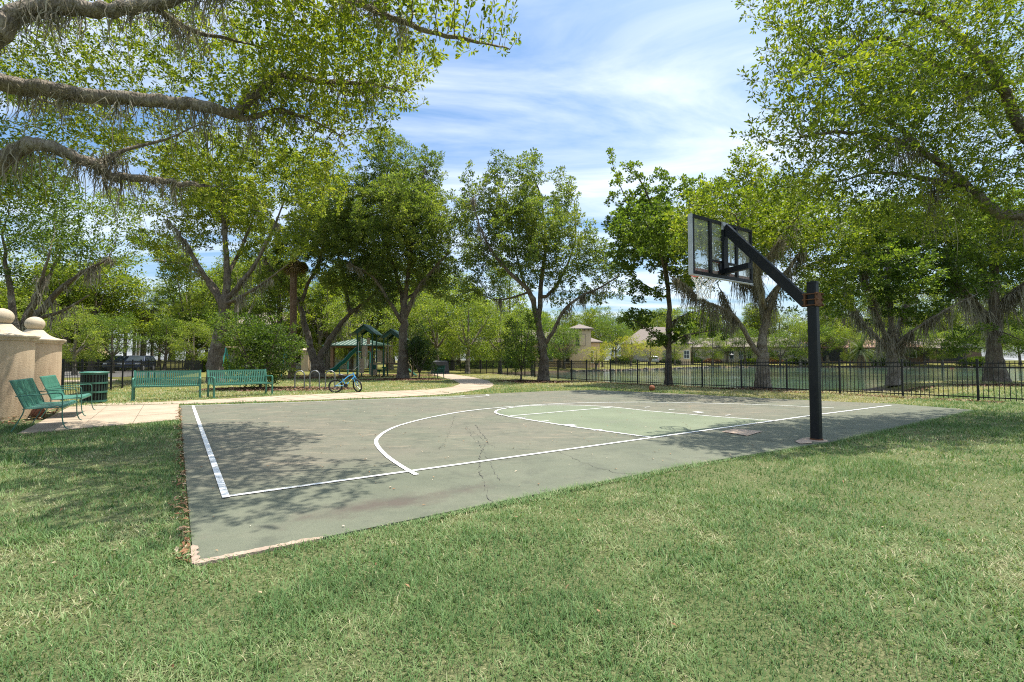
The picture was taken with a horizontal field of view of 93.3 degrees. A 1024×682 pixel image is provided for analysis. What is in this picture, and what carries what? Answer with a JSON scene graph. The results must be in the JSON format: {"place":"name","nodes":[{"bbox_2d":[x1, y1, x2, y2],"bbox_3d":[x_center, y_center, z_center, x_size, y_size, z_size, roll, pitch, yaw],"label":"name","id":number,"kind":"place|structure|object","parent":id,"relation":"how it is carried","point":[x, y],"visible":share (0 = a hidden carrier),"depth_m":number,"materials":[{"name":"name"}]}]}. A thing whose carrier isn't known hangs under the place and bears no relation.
{"place":"outdoors","nodes":[
{"label":"outdoors","id":0,"kind":"place"},
{"bbox_2d":[18,402,178,434],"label":"patio","id":1,"kind":"structure","parent":0,"point":[107,415],"depth_m":10.51,"materials":[{"name":"concrete"}]},
{"bbox_2d":[8,378,81,431],"bbox_3d":[-8.526,1.126,8.894,0.774,0.869,1.495,2,-3,-35],"label":"park bench","id":2,"kind":"object","parent":1,"relation":"on","point":[28,393],"visible":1,"depth_m":8.67,"materials":[{"name":"green metal"}]},
{"bbox_2d":[40,375,95,417],"bbox_3d":[-9.926,1.204,10.842,0.774,0.869,1.495,2,-3,-35],"label":"park bench","id":3,"kind":"object","parent":1,"relation":"on","point":[50,382],"visible":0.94,"depth_m":10.62,"materials":[{"name":"green metal"}]},
{"bbox_2d":[65,370,171,377],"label":"road","id":4,"kind":"structure","parent":0,"point":[118,373],"depth_m":44.85,"materials":[{"name":"grey asphalt"}]},
{"bbox_2d":[120,355,155,370],"bbox_3d":[-42.394,2.511,54.934,2.200,1.808,4.680,1,-2,-18],"label":"parked suv","id":5,"kind":"object","parent":4,"relation":"on","point":[137,358],"visible":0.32,"depth_m":54.24,"materials":[{"name":"black metal"}]},
{"bbox_2d":[157,390,450,403],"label":"sidewalk","id":6,"kind":"structure","parent":0,"point":[382,394],"depth_m":16.29,"materials":[{"name":"concrete"}]},
{"bbox_2d":[301,348,310,370],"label":"gate pier","id":7,"kind":"structure","parent":0,"point":[305,363],"depth_m":54.58,"materials":[{"name":"beige paint"}]},
{"bbox_2d":[426,372,493,393],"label":"path","id":8,"kind":"structure","parent":0,"point":[468,383],"depth_m":24.42,"materials":[{"name":"concrete"}]},
{"bbox_2d":[430,361,449,373],"bbox_3d":[-6.547,2.380,43.940,1.732,1.220,1.041,0,-2,-10],"label":"covered grill","id":9,"kind":"object","parent":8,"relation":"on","point":[446,364],"visible":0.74,"depth_m":43.57,"materials":[{"name":"fabric"}]},
{"bbox_2d":[0,360,1023,681],"bbox_3d":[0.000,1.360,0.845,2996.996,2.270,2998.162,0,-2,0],"label":"ground","id":10,"kind":"structure","parent":0,"point":[606,552],"depth_m":2.79,"materials":[{"name":"green plant"}]},
{"bbox_2d":[0,308,40,420],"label":"stucco pillar","id":11,"kind":"structure","parent":10,"relation":"on","point":[17,354],"depth_m":10.13,"materials":[{"name":"stone"}]},
{"bbox_2d":[1,294,78,357],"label":"pale tree","id":12,"kind":"object","parent":10,"relation":"on","point":[19,316],"visible":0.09,"depth_m":46.35,"materials":[{"name":"green plant"}]},
{"bbox_2d":[23,317,66,409],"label":"stucco pillar","id":13,"kind":"structure","parent":10,"relation":"on","point":[48,354],"depth_m":12.16,"materials":[{"name":"stone"}]},
{"bbox_2d":[43,304,109,374],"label":"pale tree","id":14,"kind":"object","parent":10,"relation":"on","point":[93,331],"visible":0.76,"depth_m":39.96,"materials":[{"name":"green plant"}]},
{"bbox_2d":[0,139,156,331],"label":"live oak","id":15,"kind":"object","parent":10,"relation":"on","point":[45,235],"visible":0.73,"depth_m":16.16,"materials":[{"name":"green plant"}]},
{"bbox_2d":[0,247,161,370],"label":"wood","id":16,"kind":"object","parent":10,"relation":"on","point":[117,283],"visible":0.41,"depth_m":55.65,"materials":[{"name":"green plant"}]},
{"bbox_2d":[79,371,109,402],"bbox_3d":[-12.220,1.331,14.137,0.690,0.885,0.690,0,-2,0],"label":"trash can","id":17,"kind":"object","parent":10,"relation":"on","point":[97,381],"visible":0.94,"depth_m":13.94,"materials":[{"name":"metal"}]},
{"bbox_2d":[72,350,131,369],"bbox_3d":[-51.271,2.456,60.153,8.895,2.712,3.700,0,-2,0],"label":"garden shrub","id":18,"kind":"object","parent":10,"relation":"on","point":[104,360],"visible":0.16,"depth_m":59.15,"materials":[{"name":"green plant"}]},
{"bbox_2d":[73,308,148,360],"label":"green tree","id":19,"kind":"object","parent":10,"relation":"on","point":[112,352],"visible":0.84,"depth_m":46.85,"materials":[{"name":"green plant"}]},
{"bbox_2d":[6,284,251,360],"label":"wood","id":20,"kind":"object","parent":10,"relation":"on","point":[162,313],"visible":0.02,"depth_m":87.96,"materials":[{"name":"green plant"}]},
{"bbox_2d":[60,359,203,400],"bbox_3d":[-27.376,2.218,40.933,0.066,1.505,65.946,1,-3,-27],"label":"metal fence","id":21,"kind":"object","parent":10,"relation":"on","point":[112,366],"visible":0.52,"depth_m":21.72,"materials":[{"name":"black metal"}]},
{"bbox_2d":[70,302,212,360],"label":"wood","id":22,"kind":"object","parent":10,"relation":"on","point":[195,344],"visible":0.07,"depth_m":67.14,"materials":[{"name":"green plant"}]},
{"bbox_2d":[127,288,161,355],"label":"fan palm","id":23,"kind":"object","parent":10,"relation":"on","point":[142,347],"visible":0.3,"depth_m":62.04,"materials":[{"name":"green plant"}]},
{"bbox_2d":[132,312,191,369],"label":"green tree","id":24,"kind":"object","parent":10,"relation":"on","point":[164,323],"visible":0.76,"depth_m":59.52,"materials":[{"name":"green plant"}]},
{"bbox_2d":[130,370,200,400],"bbox_3d":[-10.932,1.380,15.359,1.816,0.907,0.594,1,-3,-33],"label":"park bench","id":25,"kind":"object","parent":10,"relation":"on","point":[191,374],"visible":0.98,"depth_m":15.45,"materials":[{"name":"green metal"}]},
{"bbox_2d":[164,317,226,365],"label":"pale tree","id":26,"kind":"object","parent":10,"relation":"on","point":[199,354],"visible":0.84,"depth_m":49.56,"materials":[{"name":"green plant"}]},
{"bbox_2d":[95,128,348,381],"bbox_3d":[-16.696,-4.899,29.873,14.231,14.933,7.438,0,-2,0],"label":"live oak","id":27,"kind":"object","parent":10,"relation":"on","point":[224,301],"visible":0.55,"depth_m":28.06,"materials":[{"name":"green plant"}]},
{"bbox_2d":[199,256,267,369],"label":"tall tree","id":28,"kind":"object","parent":10,"relation":"on","point":[215,274],"visible":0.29,"depth_m":58.09,"materials":[{"name":"green plant"}]},
{"bbox_2d":[206,369,272,397],"bbox_3d":[-9.362,1.435,16.717,0.594,0.907,2.022,-2,-3,35],"label":"park bench","id":29,"kind":"object","parent":10,"relation":"on","point":[232,377],"visible":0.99,"depth_m":16.75,"materials":[{"name":"green metal"}]},
{"bbox_2d":[0,0,520,237],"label":"overhanging oak","id":30,"kind":"object","parent":10,"relation":"on","point":[49,17],"visible":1,"depth_m":7.85,"materials":[{"name":"green plant"}]},
{"bbox_2d":[201,386,356,391],"bbox_3d":[-9.891,2.029,20.715,6.828,0.140,3.433,0,-2,0],"label":"mulch bed","id":31,"kind":"object","parent":10,"relation":"on","point":[278,388],"visible":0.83,"depth_m":20.19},
{"bbox_2d":[202,309,308,387],"bbox_3d":[-11.039,0.405,20.800,3.997,3.475,3.707,2,-3,-34],"label":"shrub","id":32,"kind":"object","parent":31,"relation":"on","point":[251,336],"visible":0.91,"depth_m":20.47,"materials":[{"name":"green plant"}]},
{"bbox_2d":[244,248,313,369],"bbox_3d":[-30.761,-4.160,63.832,9.187,16.148,7.696,-2,-3,35],"label":"tall tree","id":33,"kind":"object","parent":10,"relation":"on","point":[268,296],"visible":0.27,"depth_m":62.51,"materials":[{"name":"green plant"}]},
{"bbox_2d":[210,312,367,368],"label":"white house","id":34,"kind":"structure","parent":10,"relation":"on","point":[338,360],"depth_m":70.31,"materials":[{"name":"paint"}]},
{"bbox_2d":[268,233,313,377],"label":"cabbage palm","id":35,"kind":"object","parent":10,"relation":"on","point":[294,269],"visible":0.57,"depth_m":33.97,"materials":[{"name":"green plant"}]},
{"bbox_2d":[149,234,451,369],"bbox_3d":[-28.654,-5.328,64.160,43.499,18.524,11.594,0,-2,5],"label":"wood","id":36,"kind":"object","parent":10,"relation":"on","point":[319,335],"visible":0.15,"depth_m":63.93,"materials":[{"name":"green plant"}]},
{"bbox_2d":[279,273,379,369],"bbox_3d":[-23.602,-2.625,61.982,11.257,12.936,11.436,-1,-3,28],"label":"broadleaf tree","id":37,"kind":"object","parent":10,"relation":"on","point":[326,335],"visible":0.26,"depth_m":61.20,"materials":[{"name":"green plant"}]},
{"bbox_2d":[146,254,528,362],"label":"wood","id":38,"kind":"object","parent":10,"relation":"on","point":[503,284],"visible":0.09,"depth_m":88.68,"materials":[{"name":"green plant"}]},
{"bbox_2d":[328,366,361,392],"bbox_3d":[-6.379,1.478,18.498,1.215,0.999,0.455,1,-2,-22],"label":"bicycle","id":39,"kind":"object","parent":10,"relation":"on","point":[341,383],"visible":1,"depth_m":18.48,"materials":[{"name":"metal"}]},
{"bbox_2d":[316,290,381,370],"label":"pale tree","id":40,"kind":"object","parent":10,"relation":"on","point":[334,325],"visible":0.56,"depth_m":55.69,"materials":[{"name":"green plant"}]},
{"bbox_2d":[322,338,394,370],"bbox_3d":[-16.852,1.496,53.980,6.000,3.784,6.006,0,-2,8],"label":"picnic shelter","id":41,"kind":"object","parent":10,"relation":"on","point":[352,343],"visible":0.56,"depth_m":51.97,"materials":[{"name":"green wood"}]},
{"bbox_2d":[283,374,436,376],"bbox_3d":[-12.466,2.743,38.730,13.726,0.142,6.968,0,-2,0],"label":"mulch bed","id":42,"kind":"object","parent":10,"relation":"on","point":[391,375],"visible":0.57,"depth_m":37.73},
{"bbox_2d":[236,173,392,376],"bbox_3d":[-14.744,-4.889,37.682,11.495,15.703,8.197,0,-2,0],"label":"live oak","id":43,"kind":"object","parent":42,"relation":"on","point":[317,362],"visible":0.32,"depth_m":35.89,"materials":[{"name":"green plant"}]},
{"bbox_2d":[330,324,416,376],"bbox_3d":[-10.644,0.781,37.614,6.463,4.112,2.304,0,-2,-5],"label":"playground structure","id":44,"kind":"object","parent":42,"relation":"on","point":[362,330],"visible":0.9,"depth_m":36.95,"materials":[{"name":"green metal"}]},
{"bbox_2d":[407,320,429,376],"bbox_3d":[-7.298,0.557,36.366,2.352,4.336,1.962,0,-2,0],"label":"shrub","id":45,"kind":"object","parent":42,"relation":"on","point":[416,327],"visible":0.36,"depth_m":36.29,"materials":[{"name":"green plant"}]},
{"bbox_2d":[340,273,398,362],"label":"tall tree","id":46,"kind":"object","parent":10,"relation":"on","point":[378,325],"visible":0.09,"depth_m":65.05,"materials":[{"name":"green plant"}]},
{"bbox_2d":[307,126,483,377],"bbox_3d":[-7.822,-6.147,34.013,10.764,17.729,9.908,-2,-3,38],"label":"laurel oak","id":47,"kind":"object","parent":10,"relation":"on","point":[392,199],"visible":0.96,"depth_m":32.59,"materials":[{"name":"green plant"}]},
{"bbox_2d":[359,378,446,380],"bbox_3d":[-6.943,2.428,30.780,5.678,0.131,3.688,0,-2,0],"label":"mulch bed","id":48,"kind":"object","parent":10,"relation":"on","point":[402,379],"visible":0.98,"depth_m":30.41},
{"bbox_2d":[378,291,434,371],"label":"pale tree","id":49,"kind":"object","parent":10,"relation":"on","point":[392,322],"visible":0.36,"depth_m":51.72,"materials":[{"name":"green plant"}]},
{"bbox_2d":[404,335,443,377],"bbox_3d":[-6.040,1.087,33.021,2.656,3.008,3.130,0,-2,0],"label":"shrub","id":50,"kind":"object","parent":10,"relation":"on","point":[416,349],"visible":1,"depth_m":32.96,"materials":[{"name":"green plant"}]},
{"bbox_2d":[397,287,466,360],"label":"pale tree","id":51,"kind":"object","parent":10,"relation":"on","point":[441,345],"visible":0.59,"depth_m":48.73,"materials":[{"name":"green plant"}]},
{"bbox_2d":[299,304,567,368],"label":"wood","id":52,"kind":"object","parent":10,"relation":"on","point":[471,332],"visible":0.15,"depth_m":70.83,"materials":[{"name":"green plant"}]},
{"bbox_2d":[418,298,487,369],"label":"green tree","id":53,"kind":"object","parent":10,"relation":"on","point":[470,325],"visible":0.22,"depth_m":59.69,"materials":[{"name":"green plant"}]},
{"bbox_2d":[434,285,505,372],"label":"pale tree","id":54,"kind":"object","parent":10,"relation":"on","point":[456,332],"visible":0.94,"depth_m":45.71,"materials":[{"name":"green plant"}]},
{"bbox_2d":[466,294,533,374],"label":"pale tree","id":55,"kind":"object","parent":10,"relation":"on","point":[500,351],"visible":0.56,"depth_m":49.73,"materials":[{"name":"green plant"}]},
{"bbox_2d":[495,379,545,381],"bbox_3d":[0.652,2.333,28.580,3.444,0.133,2.265,0,-2,0],"label":"mulch bed","id":56,"kind":"object","parent":10,"relation":"on","point":[517,380],"visible":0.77,"depth_m":28.26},
{"bbox_2d":[499,306,539,379],"bbox_3d":[0.475,0.127,28.944,2.517,4.593,2.284,0,-2,0],"label":"shrub","id":57,"kind":"object","parent":56,"relation":"on","point":[519,362],"visible":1,"depth_m":28.80,"materials":[{"name":"green plant"}]},
{"bbox_2d":[501,306,563,374],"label":"green tree","id":58,"kind":"object","parent":10,"relation":"on","point":[545,324],"visible":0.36,"depth_m":55.19,"materials":[{"name":"green plant"}]},
{"bbox_2d":[443,147,632,379],"bbox_3d":[1.760,-4.612,29.546,9.596,14.478,8.397,-2,-3,40],"label":"laurel oak","id":59,"kind":"object","parent":10,"relation":"on","point":[527,209],"visible":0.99,"depth_m":28.96,"materials":[{"name":"green plant"}]},
{"bbox_2d":[475,331,602,367],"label":"peach house","id":60,"kind":"structure","parent":10,"relation":"on","point":[595,343],"depth_m":80.82,"materials":[{"name":"paint"}]},
{"bbox_2d":[546,325,577,367],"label":"green tree","id":61,"kind":"object","parent":10,"relation":"on","point":[574,331],"visible":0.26,"depth_m":75.75,"materials":[{"name":"green plant"}]},
{"bbox_2d":[548,323,583,368],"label":"green tree","id":62,"kind":"object","parent":10,"relation":"on","point":[563,333],"visible":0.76,"depth_m":70.45,"materials":[{"name":"green plant"}]},
{"bbox_2d":[180,390,973,566],"bbox_3d":[1.450,1.780,12.444,16.822,0.152,12.367,1,-3,-33],"label":"basketball court","id":63,"kind":"object","parent":10,"relation":"on","point":[313,480],"visible":0.97,"depth_m":6.84,"materials":[{"name":"paint"}]},
{"bbox_2d":[170,407,191,562],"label":"edge leaves","id":64,"kind":"object","parent":63,"relation":"on","point":[184,550],"visible":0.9,"depth_m":4.11,"materials":[{"name":"brown plant"}]},
{"bbox_2d":[688,213,827,441],"bbox_3d":[3.891,-0.274,8.307,1.688,3.849,2.127,0,-2,-3],"label":"basketball hoop","id":65,"kind":"object","parent":63,"relation":"on","point":[811,299],"visible":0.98,"depth_m":8.21,"materials":[{"name":"black metal"}]},
{"bbox_2d":[569,324,593,367],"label":"peach tower","id":66,"kind":"structure","parent":10,"relation":"on","point":[585,342],"depth_m":77.34,"materials":[{"name":"paint"}]},
{"bbox_2d":[580,346,609,369],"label":"crape myrtle","id":67,"kind":"object","parent":10,"relation":"on","point":[598,358],"visible":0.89,"depth_m":73.62,"materials":[{"name":"yellow plant"}]},
{"bbox_2d":[578,305,617,355],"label":"broadleaf tree","id":68,"kind":"object","parent":10,"relation":"on","point":[588,315],"visible":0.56,"depth_m":123.97,"materials":[{"name":"green plant"}]},
{"bbox_2d":[592,307,635,358],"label":"green tree","id":69,"kind":"object","parent":10,"relation":"on","point":[604,321],"visible":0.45,"depth_m":109.76,"materials":[{"name":"green plant"}]},
{"bbox_2d":[599,320,631,363],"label":"green tree","id":70,"kind":"object","parent":10,"relation":"on","point":[619,330],"visible":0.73,"depth_m":97.76,"materials":[{"name":"green plant"}]},
{"bbox_2d":[613,334,646,365],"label":"crape myrtle","id":71,"kind":"object","parent":10,"relation":"on","point":[632,349],"visible":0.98,"depth_m":91.62,"materials":[{"name":"yellow plant"}]},
{"bbox_2d":[621,307,673,340],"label":"broadleaf tree","id":72,"kind":"object","parent":10,"relation":"on","point":[660,324],"visible":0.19,"depth_m":139.65,"materials":[{"name":"green plant"}]},
{"bbox_2d":[637,339,665,363],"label":"crape myrtle","id":73,"kind":"object","parent":10,"relation":"on","point":[650,357],"visible":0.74,"depth_m":97.48,"materials":[{"name":"yellow plant"}]},
{"bbox_2d":[621,327,692,364],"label":"terracotta house","id":74,"kind":"structure","parent":10,"relation":"on","point":[644,334],"depth_m":113.43,"materials":[{"name":"beige paint"}]},
{"bbox_2d":[601,147,731,384],"bbox_3d":[6.648,-3.951,23.032,5.856,12.330,9.878,-2,-3,37],"label":"sweetgum","id":75,"kind":"object","parent":10,"relation":"on","point":[643,234],"visible":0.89,"depth_m":24.14,"materials":[{"name":"green plant"}]},
{"bbox_2d":[661,332,692,363],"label":"pale tree","id":76,"kind":"object","parent":10,"relation":"on","point":[674,354],"visible":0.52,"depth_m":105.35,"materials":[{"name":"green plant"}]},
{"bbox_2d":[681,331,705,363],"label":"green tree","id":77,"kind":"object","parent":10,"relation":"on","point":[697,339],"visible":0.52,"depth_m":117.05,"materials":[{"name":"green plant"}]},
{"bbox_2d":[698,333,730,364],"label":"pale tree","id":78,"kind":"object","parent":10,"relation":"on","point":[716,352],"visible":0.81,"depth_m":115.76,"materials":[{"name":"green plant"}]},
{"bbox_2d":[708,330,746,361],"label":"green tree","id":79,"kind":"object","parent":10,"relation":"on","point":[729,351],"visible":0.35,"depth_m":121.59,"materials":[{"name":"green plant"}]},
{"bbox_2d":[444,359,1023,401],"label":"metal fence","id":80,"kind":"object","parent":10,"relation":"on","point":[454,364],"visible":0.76,"depth_m":19.39,"materials":[{"name":"black metal"}]},
{"bbox_2d":[724,327,758,363],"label":"green tree","id":81,"kind":"object","parent":10,"relation":"on","point":[753,333],"visible":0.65,"depth_m":117.33,"materials":[{"name":"green plant"}]},
{"bbox_2d":[688,337,807,361],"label":"beige house","id":82,"kind":"structure","parent":10,"relation":"on","point":[737,356],"depth_m":122.86,"materials":[{"name":"paint"}]},
{"bbox_2d":[742,303,770,336],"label":"tall tree","id":83,"kind":"object","parent":10,"relation":"on","point":[752,316],"visible":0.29,"depth_m":154.99,"materials":[{"name":"green plant"}]},
{"bbox_2d":[498,305,1023,351],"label":"wood","id":84,"kind":"object","parent":10,"relation":"on","point":[574,322],"visible":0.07,"depth_m":159.57,"materials":[{"name":"green plant"}]},
{"bbox_2d":[662,141,898,389],"bbox_3d":[10.693,-3.476,20.632,14.463,11.339,7.983,2,-3,-42],"label":"live oak","id":85,"kind":"object","parent":10,"relation":"on","point":[777,231],"visible":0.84,"depth_m":21.00,"materials":[{"name":"green plant"}]},
{"bbox_2d":[767,329,801,366],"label":"green tree","id":86,"kind":"object","parent":10,"relation":"on","point":[780,343],"visible":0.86,"depth_m":111.56,"materials":[{"name":"green plant"}]},
{"bbox_2d":[567,380,1004,402],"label":"grass","id":87,"kind":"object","parent":10,"relation":"on","point":[784,391],"visible":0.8,"depth_m":18.30,"materials":[{"name":"green plant"}]},
{"bbox_2d":[573,366,1013,371],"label":"bank rocks","id":88,"kind":"object","parent":10,"relation":"on","point":[691,367],"visible":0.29,"depth_m":86.87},
{"bbox_2d":[782,314,825,366],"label":"pale tree","id":89,"kind":"object","parent":10,"relation":"on","point":[799,341],"visible":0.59,"depth_m":111.75,"materials":[{"name":"green plant"}]},
{"bbox_2d":[791,322,848,365],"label":"green tree","id":90,"kind":"object","parent":10,"relation":"on","point":[826,332],"visible":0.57,"depth_m":112.60,"materials":[{"name":"green plant"}]},
{"bbox_2d":[835,327,860,365],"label":"pale tree","id":91,"kind":"object","parent":10,"relation":"on","point":[843,337],"visible":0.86,"depth_m":111.70,"materials":[{"name":"green plant"}]},
{"bbox_2d":[840,334,877,367],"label":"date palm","id":92,"kind":"object","parent":10,"relation":"on","point":[862,357],"visible":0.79,"depth_m":103.42,"materials":[{"name":"green plant"}]},
{"bbox_2d":[804,336,924,363],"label":"tiled house","id":93,"kind":"structure","parent":10,"relation":"on","point":[834,355],"depth_m":119.26,"materials":[{"name":"brown paint"}]},
{"bbox_2d":[848,328,886,365],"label":"pale tree","id":94,"kind":"object","parent":10,"relation":"on","point":[864,343],"visible":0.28,"depth_m":112.22,"materials":[{"name":"green plant"}]},
{"bbox_2d":[728,0,1023,264],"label":"overhanging oak","id":95,"kind":"object","parent":10,"relation":"on","point":[970,88],"visible":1,"depth_m":9.14,"materials":[{"name":"green plant"}]},
{"bbox_2d":[798,268,1023,361],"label":"wood","id":96,"kind":"object","parent":10,"relation":"on","point":[825,319],"visible":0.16,"depth_m":123.23,"materials":[{"name":"green plant"}]},
{"bbox_2d":[819,191,1011,385],"bbox_3d":[20.389,-2.644,25.643,8.462,10.040,6.751,1,-3,-26],"label":"maple","id":97,"kind":"object","parent":10,"relation":"on","point":[892,268],"visible":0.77,"depth_m":24.46,"materials":[{"name":"plant"}]},
{"bbox_2d":[906,329,947,364],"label":"green tree","id":98,"kind":"object","parent":10,"relation":"on","point":[925,353],"visible":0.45,"depth_m":111.59,"materials":[{"name":"green plant"}]},
{"bbox_2d":[918,331,964,365],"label":"pale tree","id":99,"kind":"object","parent":10,"relation":"on","point":[939,356],"visible":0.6,"depth_m":109.62,"materials":[{"name":"green plant"}]},
{"bbox_2d":[914,338,984,361],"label":"shaded house","id":100,"kind":"structure","parent":10,"relation":"on","point":[976,353],"depth_m":116.52,"materials":[{"name":"brown paint"}]},
{"bbox_2d":[941,326,985,365],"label":"green tree","id":101,"kind":"object","parent":10,"relation":"on","point":[946,333],"visible":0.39,"depth_m":107.68,"materials":[{"name":"green plant"}]},
{"bbox_2d":[953,356,985,365],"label":"garden shrub","id":102,"kind":"object","parent":10,"relation":"on","point":[973,358],"visible":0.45,"depth_m":107.55,"materials":[{"name":"green plant"}]},
{"bbox_2d":[917,185,1023,381],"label":"cypress","id":103,"kind":"object","parent":10,"relation":"on","point":[991,322],"visible":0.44,"depth_m":25.41,"materials":[{"name":"green plant"}]},
{"bbox_2d":[1002,327,1023,365],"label":"green tree","id":104,"kind":"object","parent":10,"relation":"on","point":[1013,350],"visible":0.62,"depth_m":106.02,"materials":[{"name":"green plant"}]},
{"bbox_2d":[0,0,1023,359],"label":"sky","id":105,"kind":"structure","parent":0,"point":[656,83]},
{"bbox_2d":[503,367,1023,390],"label":"pond water","id":106,"kind":"structure","parent":0,"point":[659,376],"depth_m":48.84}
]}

